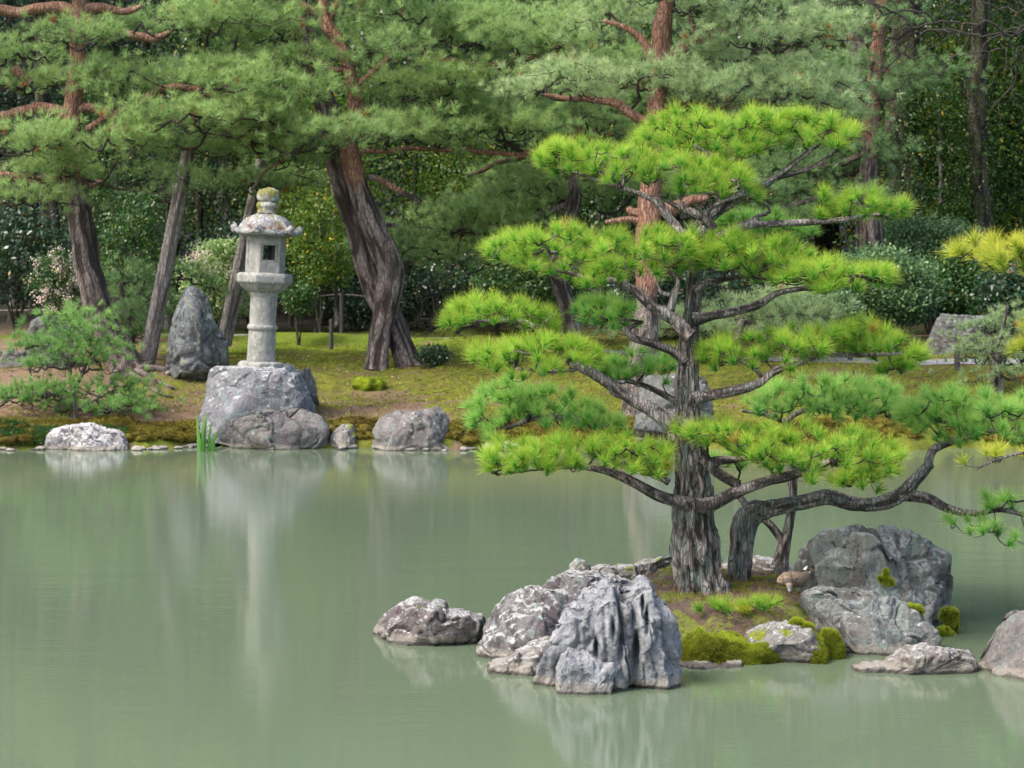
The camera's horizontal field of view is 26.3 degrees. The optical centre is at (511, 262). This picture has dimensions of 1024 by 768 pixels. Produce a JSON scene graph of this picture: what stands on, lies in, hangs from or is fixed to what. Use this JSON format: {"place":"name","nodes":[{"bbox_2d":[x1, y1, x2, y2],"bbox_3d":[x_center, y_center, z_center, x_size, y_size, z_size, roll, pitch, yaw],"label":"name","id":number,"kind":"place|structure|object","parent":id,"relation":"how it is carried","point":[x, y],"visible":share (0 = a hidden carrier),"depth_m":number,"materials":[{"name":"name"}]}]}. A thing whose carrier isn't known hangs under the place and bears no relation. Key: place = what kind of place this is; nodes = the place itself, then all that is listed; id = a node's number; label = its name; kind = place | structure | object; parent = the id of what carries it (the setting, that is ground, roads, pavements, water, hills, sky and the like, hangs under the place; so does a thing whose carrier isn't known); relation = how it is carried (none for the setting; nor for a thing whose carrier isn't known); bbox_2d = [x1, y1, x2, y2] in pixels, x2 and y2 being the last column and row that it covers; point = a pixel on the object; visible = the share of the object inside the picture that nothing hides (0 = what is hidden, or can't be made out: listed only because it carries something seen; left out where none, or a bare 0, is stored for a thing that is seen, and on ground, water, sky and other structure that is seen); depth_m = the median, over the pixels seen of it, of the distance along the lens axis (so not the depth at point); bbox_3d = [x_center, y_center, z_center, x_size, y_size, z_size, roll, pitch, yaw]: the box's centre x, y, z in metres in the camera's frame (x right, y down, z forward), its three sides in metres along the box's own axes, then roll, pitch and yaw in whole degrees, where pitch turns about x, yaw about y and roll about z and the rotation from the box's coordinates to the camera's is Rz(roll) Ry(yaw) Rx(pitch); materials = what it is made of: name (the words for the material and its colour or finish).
{"place":"outdoors","nodes":[
{"label":"outdoors","id":0,"kind":"place"},
{"bbox_2d":[0,446,1023,767],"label":"water","id":1,"kind":"structure","parent":0,"point":[224,606],"depth_m":15.22,"materials":[{"name":"green liquid"}]},
{"bbox_2d":[43,422,128,450],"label":"white rock","id":2,"kind":"object","parent":1,"relation":"in","point":[88,436],"visible":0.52,"depth_m":29.23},
{"bbox_2d":[196,412,223,451],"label":"iris clump","id":3,"kind":"object","parent":1,"relation":"on","point":[201,444],"visible":1,"depth_m":28.99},
{"bbox_2d":[226,408,328,449],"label":"waterside rock","id":4,"kind":"object","parent":1,"relation":"in","point":[283,429],"visible":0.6,"depth_m":29.33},
{"bbox_2d":[372,406,449,450],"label":"waterside rock","id":5,"kind":"object","parent":1,"relation":"in","point":[409,430],"visible":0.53,"depth_m":29.16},
{"bbox_2d":[373,596,485,645],"bbox_3d":[-0.555,2.465,14.544,0.782,0.478,0.605,0,0,0],"label":"shore rock","id":6,"kind":"object","parent":1,"relation":"in","point":[416,621],"visible":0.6,"depth_m":14.32,"materials":[{"name":"stone"}]},
{"bbox_2d":[486,636,550,675],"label":"flat rock","id":7,"kind":"object","parent":1,"relation":"in","point":[524,660],"visible":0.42,"depth_m":13.37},
{"bbox_2d":[475,585,577,658],"bbox_3d":[0.129,2.380,13.964,0.755,0.630,0.624,0,0,0],"label":"shore rock","id":8,"kind":"object","parent":1,"relation":"in","point":[519,618],"visible":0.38,"depth_m":13.87,"materials":[{"name":"stone"}]},
{"bbox_2d":[542,569,629,597],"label":"cap rock","id":9,"kind":"object","parent":8,"relation":"on","point":[573,582],"visible":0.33,"depth_m":14.09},
{"bbox_2d":[555,646,620,694],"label":"rock","id":10,"kind":"object","parent":1,"relation":"in","point":[583,672],"visible":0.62,"depth_m":12.68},
{"bbox_2d":[532,575,681,691],"bbox_3d":[0.569,2.289,13.055,0.895,0.832,0.608,0,0,0],"label":"karst rock","id":11,"kind":"object","parent":1,"relation":"in","point":[631,627],"visible":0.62,"depth_m":12.85,"materials":[{"name":"stone"}]},
{"bbox_2d":[679,659,742,669],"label":"shore rock","id":12,"kind":"object","parent":1,"relation":"in","point":[700,665],"visible":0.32,"depth_m":13.55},
{"bbox_2d":[799,585,941,655],"bbox_3d":[2.326,2.431,14.224,0.888,0.634,0.611,0,0,0],"label":"slab rock","id":13,"kind":"object","parent":1,"relation":"in","point":[865,620],"visible":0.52,"depth_m":14.07,"materials":[{"name":"stone"}]},
{"bbox_2d":[880,642,977,674],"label":"flat rock","id":14,"kind":"object","parent":1,"relation":"in","point":[924,658],"visible":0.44,"depth_m":13.32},
{"bbox_2d":[977,609,1023,680],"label":"shore rock","id":15,"kind":"object","parent":1,"relation":"in","point":[1002,655],"visible":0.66,"depth_m":13.29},
{"bbox_2d":[0,0,1023,450],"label":"ground","id":16,"kind":"structure","parent":0,"point":[358,338],"depth_m":32.85,"materials":[{"name":"plant"}]},
{"bbox_2d":[5,0,21,322],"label":"slim tree","id":17,"kind":"object","parent":16,"relation":"on","point":[11,101],"visible":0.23,"depth_m":44.93,"materials":[{"name":"brown plant"}]},
{"bbox_2d":[23,314,76,368],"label":"boulder","id":18,"kind":"object","parent":16,"relation":"on","point":[35,326],"visible":0.18,"depth_m":33.92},
{"bbox_2d":[19,244,81,317],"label":"flowering shrub","id":19,"kind":"object","parent":16,"relation":"on","point":[49,283],"visible":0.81,"depth_m":35.82,"materials":[{"name":"green plant"}]},
{"bbox_2d":[0,200,106,331],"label":"green shrub","id":20,"kind":"object","parent":16,"relation":"on","point":[19,253],"visible":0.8,"depth_m":39.25,"materials":[{"name":"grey plant"}]},
{"bbox_2d":[33,0,80,331],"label":"old tree","id":21,"kind":"object","parent":16,"relation":"on","point":[43,97],"visible":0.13,"depth_m":40.40,"materials":[{"name":"brown plant"}]},
{"bbox_2d":[0,0,119,257],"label":"woodland tree","id":22,"kind":"object","parent":16,"relation":"on","point":[24,100],"visible":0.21,"depth_m":45.20,"materials":[{"name":"green plant"}]},
{"bbox_2d":[0,418,127,445],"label":"shore herbs","id":23,"kind":"object","parent":16,"relation":"on","point":[46,430],"visible":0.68,"depth_m":29.48,"materials":[{"name":"green plant"}]},
{"bbox_2d":[0,0,164,311],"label":"woodland tree","id":24,"kind":"object","parent":16,"relation":"on","point":[124,3],"visible":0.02,"depth_m":48.96,"materials":[{"name":"green plant"}]},
{"bbox_2d":[0,299,185,421],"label":"sapling pine","id":25,"kind":"object","parent":16,"relation":"on","point":[83,343],"visible":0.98,"depth_m":30.28,"materials":[{"name":"green plant"}]},
{"bbox_2d":[0,0,201,285],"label":"woodland tree","id":26,"kind":"object","parent":16,"relation":"on","point":[135,44],"visible":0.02,"depth_m":54.83,"materials":[{"name":"green plant"}]},
{"bbox_2d":[46,51,207,318],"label":"woodland tree","id":27,"kind":"object","parent":16,"relation":"on","point":[115,194],"visible":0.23,"depth_m":41.24,"materials":[{"name":"green plant"}]},
{"bbox_2d":[95,189,176,327],"bbox_3d":[-6.652,0.113,38.478,1.699,2.828,1.445,0,0,-38],"label":"green shrub","id":28,"kind":"object","parent":16,"relation":"on","point":[138,226],"visible":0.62,"depth_m":38.38,"materials":[{"name":"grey plant"}]},
{"bbox_2d":[68,248,231,348],"bbox_3d":[-5.824,0.723,34.966,2.903,1.945,1.648,0,0,0],"label":"shrub","id":29,"kind":"object","parent":16,"relation":"on","point":[123,319],"visible":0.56,"depth_m":34.82,"materials":[{"name":"green plant"}]},
{"bbox_2d":[19,0,283,310],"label":"woodland tree","id":30,"kind":"object","parent":16,"relation":"on","point":[117,47],"visible":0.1,"depth_m":47.25,"materials":[{"name":"green plant"}]},
{"bbox_2d":[141,146,194,364],"bbox_3d":[-5.293,-0.044,33.599,0.888,3.485,0.248,0,0,0],"label":"prop pole","id":31,"kind":"object","parent":16,"relation":"on","point":[154,323],"visible":0.89,"depth_m":33.51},
{"bbox_2d":[165,286,229,380],"bbox_3d":[-4.704,1.083,32.592,0.968,1.475,0.622,0,0,0],"label":"standing stone","id":32,"kind":"object","parent":16,"relation":"on","point":[197,345],"visible":0.94,"depth_m":32.44,"materials":[{"name":"stone"}]},
{"bbox_2d":[194,27,206,290],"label":"slim tree","id":33,"kind":"object","parent":16,"relation":"on","point":[200,215],"visible":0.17,"depth_m":44.93,"materials":[{"name":"brown plant"}]},
{"bbox_2d":[167,235,250,326],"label":"flowering shrub","id":34,"kind":"object","parent":16,"relation":"on","point":[218,259],"visible":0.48,"depth_m":36.10,"materials":[{"name":"green plant"}]},
{"bbox_2d":[0,0,424,397],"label":"red pine","id":35,"kind":"object","parent":16,"relation":"on","point":[258,106],"visible":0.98,"depth_m":32.65,"materials":[{"name":"green plant"}]},
{"bbox_2d":[124,0,324,253],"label":"woodland tree","id":36,"kind":"object","parent":16,"relation":"on","point":[226,206],"visible":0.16,"depth_m":45.51,"materials":[{"name":"green plant"}]},
{"bbox_2d":[219,159,267,346],"bbox_3d":[-4.367,-0.146,35.501,0.839,3.068,0.244,0,0,0],"label":"prop pole","id":37,"kind":"object","parent":16,"relation":"on","point":[229,315],"visible":0.6,"depth_m":35.41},
{"bbox_2d":[173,206,313,330],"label":"green shrub","id":38,"kind":"object","parent":16,"relation":"on","point":[231,235],"visible":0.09,"depth_m":41.31,"materials":[{"name":"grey plant"}]},
{"bbox_2d":[198,363,315,446],"bbox_3d":[-3.494,2.116,30.358,1.650,1.428,1.434,0,0,0],"label":"plinth rock","id":39,"kind":"object","parent":16,"relation":"on","point":[235,392],"visible":0.48,"depth_m":29.76,"materials":[{"name":"stone"}]},
{"bbox_2d":[231,187,302,367],"bbox_3d":[-3.419,0.209,30.299,0.961,2.507,1.014,3,0,0],"label":"stone lantern","id":40,"kind":"object","parent":39,"relation":"on","point":[264,283],"visible":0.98,"depth_m":30.12,"materials":[{"name":"stone"}]},
{"bbox_2d":[141,0,410,305],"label":"woodland tree","id":41,"kind":"object","parent":16,"relation":"on","point":[312,4],"visible":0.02,"depth_m":48.03,"materials":[{"name":"green plant"}]},
{"bbox_2d":[207,64,387,327],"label":"woodland tree","id":42,"kind":"object","parent":16,"relation":"on","point":[291,323],"visible":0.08,"depth_m":43.47,"materials":[{"name":"green plant"}]},
{"bbox_2d":[277,276,324,346],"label":"green shrub","id":43,"kind":"object","parent":16,"relation":"on","point":[294,300],"visible":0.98,"depth_m":38.45,"materials":[{"name":"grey plant"}]},
{"bbox_2d":[281,181,354,332],"bbox_3d":[-3.470,-0.090,39.518,1.772,2.835,1.490,0,0,0],"label":"green shrub","id":44,"kind":"object","parent":16,"relation":"on","point":[323,268],"visible":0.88,"depth_m":39.39,"materials":[{"name":"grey plant"}]},
{"bbox_2d":[213,44,430,332],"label":"woodland tree","id":45,"kind":"object","parent":16,"relation":"on","point":[315,324],"visible":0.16,"depth_m":41.28,"materials":[{"name":"green plant"}]},
{"bbox_2d":[330,424,355,448],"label":"pebble rock","id":46,"kind":"object","parent":16,"relation":"on","point":[343,434],"visible":0.69,"depth_m":29.49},
{"bbox_2d":[351,375,387,390],"bbox_3d":[-2.105,1.833,32.327,0.562,0.367,0.469,0,0,0],"label":"moss mound","id":47,"kind":"object","parent":16,"relation":"on","point":[361,383],"visible":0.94,"depth_m":32.16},
{"bbox_2d":[141,0,616,370],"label":"red pine","id":48,"kind":"object","parent":16,"relation":"on","point":[463,96],"visible":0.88,"depth_m":33.46,"materials":[{"name":"green plant"}]},
{"bbox_2d":[301,244,458,332],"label":"green shrub","id":49,"kind":"object","parent":16,"relation":"on","point":[362,303],"visible":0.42,"depth_m":41.68,"materials":[{"name":"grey plant"}]},
{"bbox_2d":[283,0,546,306],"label":"woodland tree","id":50,"kind":"object","parent":16,"relation":"on","point":[395,144],"visible":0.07,"depth_m":46.12,"materials":[{"name":"green plant"}]},
{"bbox_2d":[413,343,453,368],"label":"green shrub","id":51,"kind":"object","parent":16,"relation":"on","point":[427,354],"visible":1,"depth_m":33.35,"materials":[{"name":"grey plant"}]},
{"bbox_2d":[402,267,469,340],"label":"bare shrub","id":52,"kind":"object","parent":16,"relation":"on","point":[434,310],"visible":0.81,"depth_m":35.49,"materials":[{"name":"brown plant"}]},
{"bbox_2d":[380,112,521,311],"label":"woodland tree","id":53,"kind":"object","parent":16,"relation":"on","point":[441,172],"visible":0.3,"depth_m":42.80,"materials":[{"name":"green plant"}]},
{"bbox_2d":[371,0,564,319],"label":"woodland tree","id":54,"kind":"object","parent":16,"relation":"on","point":[475,47],"visible":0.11,"depth_m":45.46,"materials":[{"name":"green plant"}]},
{"bbox_2d":[411,230,548,335],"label":"green shrub","id":55,"kind":"object","parent":16,"relation":"on","point":[461,280],"visible":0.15,"depth_m":40.77,"materials":[{"name":"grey plant"}]},
{"bbox_2d":[0,0,1017,288],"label":"distant woods","id":56,"kind":"object","parent":16,"relation":"on","point":[492,234],"depth_m":59.95,"materials":[{"name":"green plant"}]},
{"bbox_2d":[0,412,1022,446],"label":"bank moss","id":57,"kind":"object","parent":16,"relation":"on","point":[138,430],"visible":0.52,"depth_m":29.63,"materials":[{"name":"plant"}]},
{"bbox_2d":[0,335,1023,429],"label":"moss carpet","id":58,"kind":"object","parent":16,"relation":"on","point":[323,358],"visible":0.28,"depth_m":32.92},
{"bbox_2d":[0,349,1023,431],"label":"bank litter","id":59,"kind":"object","parent":16,"relation":"on","point":[458,365],"visible":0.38,"depth_m":32.71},
{"bbox_2d":[328,0,706,342],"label":"red pine","id":60,"kind":"object","parent":16,"relation":"on","point":[477,216],"visible":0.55,"depth_m":35.39,"materials":[{"name":"green plant"}]},
{"bbox_2d":[405,0,653,235],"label":"woodland tree","id":61,"kind":"object","parent":16,"relation":"on","point":[469,54],"visible":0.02,"depth_m":46.67,"materials":[{"name":"green plant"}]},
{"bbox_2d":[462,255,598,335],"bbox_3d":[0.400,0.564,38.514,2.735,1.890,2.250,0,0,0],"label":"green shrub","id":62,"kind":"object","parent":16,"relation":"on","point":[504,279],"visible":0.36,"depth_m":38.15,"materials":[{"name":"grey plant"}]},
{"bbox_2d":[493,0,707,317],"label":"woodland tree","id":63,"kind":"object","parent":16,"relation":"on","point":[599,221],"visible":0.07,"depth_m":44.56,"materials":[{"name":"green plant"}]},
{"bbox_2d":[634,373,714,448],"bbox_3d":[2.199,2.102,29.621,1.106,1.206,0.775,0,0,0],"label":"standing stone","id":64,"kind":"object","parent":16,"relation":"on","point":[643,421],"visible":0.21,"depth_m":29.55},
{"bbox_2d":[593,257,762,337],"bbox_3d":[3.013,0.672,39.471,3.287,1.656,2.662,0,0,0],"label":"green shrub","id":65,"kind":"object","parent":16,"relation":"on","point":[712,291],"visible":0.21,"depth_m":39.02,"materials":[{"name":"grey plant"}]},
{"bbox_2d":[478,0,905,416],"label":"red pine","id":66,"kind":"object","parent":16,"relation":"on","point":[662,55],"visible":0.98,"depth_m":30.72,"materials":[{"name":"green plant"}]},
{"bbox_2d":[589,281,856,363],"bbox_3d":[3.349,0.934,34.117,4.423,1.551,3.502,0,0,0],"label":"round shrub","id":67,"kind":"object","parent":16,"relation":"on","point":[806,311],"visible":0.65,"depth_m":34.09,"materials":[{"name":"plant"}]},
{"bbox_2d":[597,0,860,303],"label":"woodland tree","id":68,"kind":"object","parent":16,"relation":"on","point":[677,29],"visible":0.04,"depth_m":46.59,"materials":[{"name":"green plant"}]},
{"bbox_2d":[657,0,918,285],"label":"woodland tree","id":69,"kind":"object","parent":16,"relation":"on","point":[840,44],"visible":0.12,"depth_m":44.70,"materials":[{"name":"green plant"}]},
{"bbox_2d":[753,283,873,345],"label":"round shrub","id":70,"kind":"object","parent":16,"relation":"on","point":[845,300],"visible":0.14,"depth_m":36.70,"materials":[{"name":"green plant"}]},
{"bbox_2d":[663,0,993,337],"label":"red pine","id":71,"kind":"object","parent":16,"relation":"on","point":[865,159],"visible":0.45,"depth_m":39.47,"materials":[{"name":"green plant"}]},
{"bbox_2d":[680,0,991,266],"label":"woodland tree","id":72,"kind":"object","parent":16,"relation":"on","point":[824,239],"depth_m":49.73,"materials":[{"name":"green plant"}]},
{"bbox_2d":[844,26,886,254],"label":"old tree","id":73,"kind":"object","parent":16,"relation":"on","point":[860,43],"visible":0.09,"depth_m":43.78,"materials":[{"name":"brown plant"}]},
{"bbox_2d":[825,237,965,341],"bbox_3d":[6.414,0.566,37.983,2.860,2.010,2.195,0,0,0],"label":"round shrub","id":74,"kind":"object","parent":16,"relation":"on","point":[899,302],"visible":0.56,"depth_m":37.59,"materials":[{"name":"green plant"}]},
{"bbox_2d":[871,0,931,294],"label":"old tree","id":75,"kind":"object","parent":16,"relation":"on","point":[896,49],"visible":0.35,"depth_m":42.75,"materials":[{"name":"brown plant"}]},
{"bbox_2d":[793,0,1022,321],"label":"woodland tree","id":76,"kind":"object","parent":16,"relation":"on","point":[927,39],"visible":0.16,"depth_m":43.51,"materials":[{"name":"green plant"}]},
{"bbox_2d":[849,207,993,334],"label":"round shrub","id":77,"kind":"object","parent":16,"relation":"on","point":[917,234],"visible":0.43,"depth_m":40.59,"materials":[{"name":"green plant"}]},
{"bbox_2d":[820,0,1023,128],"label":"bare tree","id":78,"kind":"object","parent":16,"relation":"on","point":[1002,33],"visible":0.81,"depth_m":38.41,"materials":[{"name":"brown plant"}]},
{"bbox_2d":[855,52,1021,269],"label":"woodland tree","id":79,"kind":"object","parent":16,"relation":"on","point":[940,165],"visible":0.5,"depth_m":42.20,"materials":[{"name":"green plant"}]},
{"bbox_2d":[913,200,973,292],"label":"lime shrub","id":80,"kind":"object","parent":16,"relation":"on","point":[965,211],"visible":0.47,"depth_m":42.27,"materials":[{"name":"green plant"}]},
{"bbox_2d":[881,2,1023,268],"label":"woodland tree","id":81,"kind":"object","parent":16,"relation":"on","point":[1014,179],"visible":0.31,"depth_m":43.20,"materials":[{"name":"green plant"}]},
{"bbox_2d":[884,0,1023,233],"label":"woodland tree","id":82,"kind":"object","parent":16,"relation":"on","point":[947,7],"visible":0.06,"depth_m":45.65,"materials":[{"name":"green plant"}]},
{"bbox_2d":[925,313,991,355],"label":"boulder","id":83,"kind":"object","parent":16,"relation":"on","point":[943,323],"visible":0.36,"depth_m":36.05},
{"bbox_2d":[916,240,1005,322],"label":"round shrub","id":84,"kind":"object","parent":16,"relation":"on","point":[964,272],"visible":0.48,"depth_m":38.65,"materials":[{"name":"green plant"}]},
{"bbox_2d":[904,298,1023,394],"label":"sapling pine","id":85,"kind":"object","parent":16,"relation":"on","point":[995,374],"visible":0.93,"depth_m":31.48,"materials":[{"name":"green plant"}]},
{"bbox_2d":[920,0,1023,261],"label":"woodland tree","id":86,"kind":"object","parent":16,"relation":"on","point":[1005,109],"visible":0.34,"depth_m":43.41,"materials":[{"name":"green plant"}]},
{"bbox_2d":[959,0,993,239],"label":"old tree","id":87,"kind":"object","parent":16,"relation":"on","point":[980,94],"visible":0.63,"depth_m":41.86,"materials":[{"name":"brown plant"}]},
{"bbox_2d":[933,224,1023,470],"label":"yellowing pine","id":88,"kind":"object","parent":16,"relation":"on","point":[990,253],"visible":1,"depth_m":13.20,"materials":[{"name":"yellow plant"}]},
{"bbox_2d":[935,0,1023,234],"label":"woodland tree","id":89,"kind":"object","parent":16,"relation":"on","point":[1009,22],"visible":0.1,"depth_m":45.37,"materials":[{"name":"green plant"}]},
{"bbox_2d":[954,257,1023,341],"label":"round shrub","id":90,"kind":"object","parent":16,"relation":"on","point":[1006,292],"visible":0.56,"depth_m":36.76,"materials":[{"name":"green plant"}]},
{"bbox_2d":[234,334,1023,364],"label":"path","id":91,"kind":"structure","parent":0,"point":[928,362],"depth_m":34.53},
{"bbox_2d":[627,564,819,638],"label":"islet ground","id":92,"kind":"structure","parent":0,"point":[714,617],"depth_m":14.32,"materials":[{"name":"plant"}]},
{"bbox_2d":[591,555,671,579],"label":"ledge rock","id":93,"kind":"object","parent":92,"relation":"on","point":[630,571],"visible":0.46,"depth_m":16.27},
{"bbox_2d":[432,96,938,596],"bbox_3d":[1.156,0.604,14.779,3.433,3.498,1.902,0,0,0],"label":"island pine","id":94,"kind":"object","parent":92,"relation":"on","point":[692,500],"visible":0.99,"depth_m":14.59,"materials":[{"name":"green plant"}]},
{"bbox_2d":[689,590,736,614],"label":"pine seedling","id":95,"kind":"object","parent":92,"relation":"on","point":[716,603],"visible":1,"depth_m":14.21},
{"bbox_2d":[629,566,817,634],"bbox_3d":[1.401,2.374,15.212,2.052,0.450,2.733,0,0,26],"label":"islet moss","id":96,"kind":"object","parent":92,"relation":"on","point":[741,586],"visible":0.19,"depth_m":14.76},
{"bbox_2d":[680,626,783,665],"bbox_3d":[1.421,2.450,13.874,0.787,0.316,0.610,0,0,0],"label":"moss carpet","id":97,"kind":"object","parent":92,"relation":"on","point":[701,644],"visible":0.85,"depth_m":13.65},
{"bbox_2d":[730,587,787,610],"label":"pine seedling","id":98,"kind":"object","parent":92,"relation":"on","point":[759,602],"visible":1,"depth_m":14.21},
{"bbox_2d":[744,620,820,662],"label":"moss rock","id":99,"kind":"object","parent":92,"relation":"on","point":[791,643],"visible":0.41,"depth_m":13.69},
{"bbox_2d":[777,566,811,591],"bbox_3d":[1.848,2.082,14.453,0.158,0.123,0.454,0,0,29],"label":"duck","id":100,"kind":"object","parent":92,"relation":"on","point":[788,580],"visible":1,"depth_m":14.40},
{"bbox_2d":[709,365,905,569],"bbox_3d":[2.153,1.477,16.012,1.572,1.500,1.152,0,0,0],"label":"forked pine","id":101,"kind":"object","parent":92,"relation":"on","point":[857,393],"visible":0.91,"depth_m":15.86,"materials":[{"name":"green plant"}]},
{"bbox_2d":[818,627,846,659],"bbox_3d":[2.039,2.440,13.966,0.204,0.266,0.417,0,0,7],"label":"moss carpet","id":102,"kind":"object","parent":92,"relation":"on","point":[832,638],"visible":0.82,"depth_m":13.82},
{"bbox_2d":[788,524,953,625],"bbox_3d":[2.451,2.332,15.258,1.211,1.072,1.155,0,0,14],"label":"boulder","id":103,"kind":"object","parent":92,"relation":"on","point":[917,565],"visible":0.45,"depth_m":14.86,"materials":[{"name":"stone"}]},
{"bbox_2d":[936,606,959,636],"bbox_3d":[2.932,2.440,14.732,0.149,0.278,0.267,0,0,42],"label":"moss cushion","id":104,"kind":"object","parent":103,"relation":"on","point":[949,618],"visible":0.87,"depth_m":14.72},
{"bbox_2d":[727,376,1023,581],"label":"leaning pine","id":105,"kind":"object","parent":92,"relation":"on","point":[749,517],"visible":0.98,"depth_m":15.05,"materials":[{"name":"green plant"}]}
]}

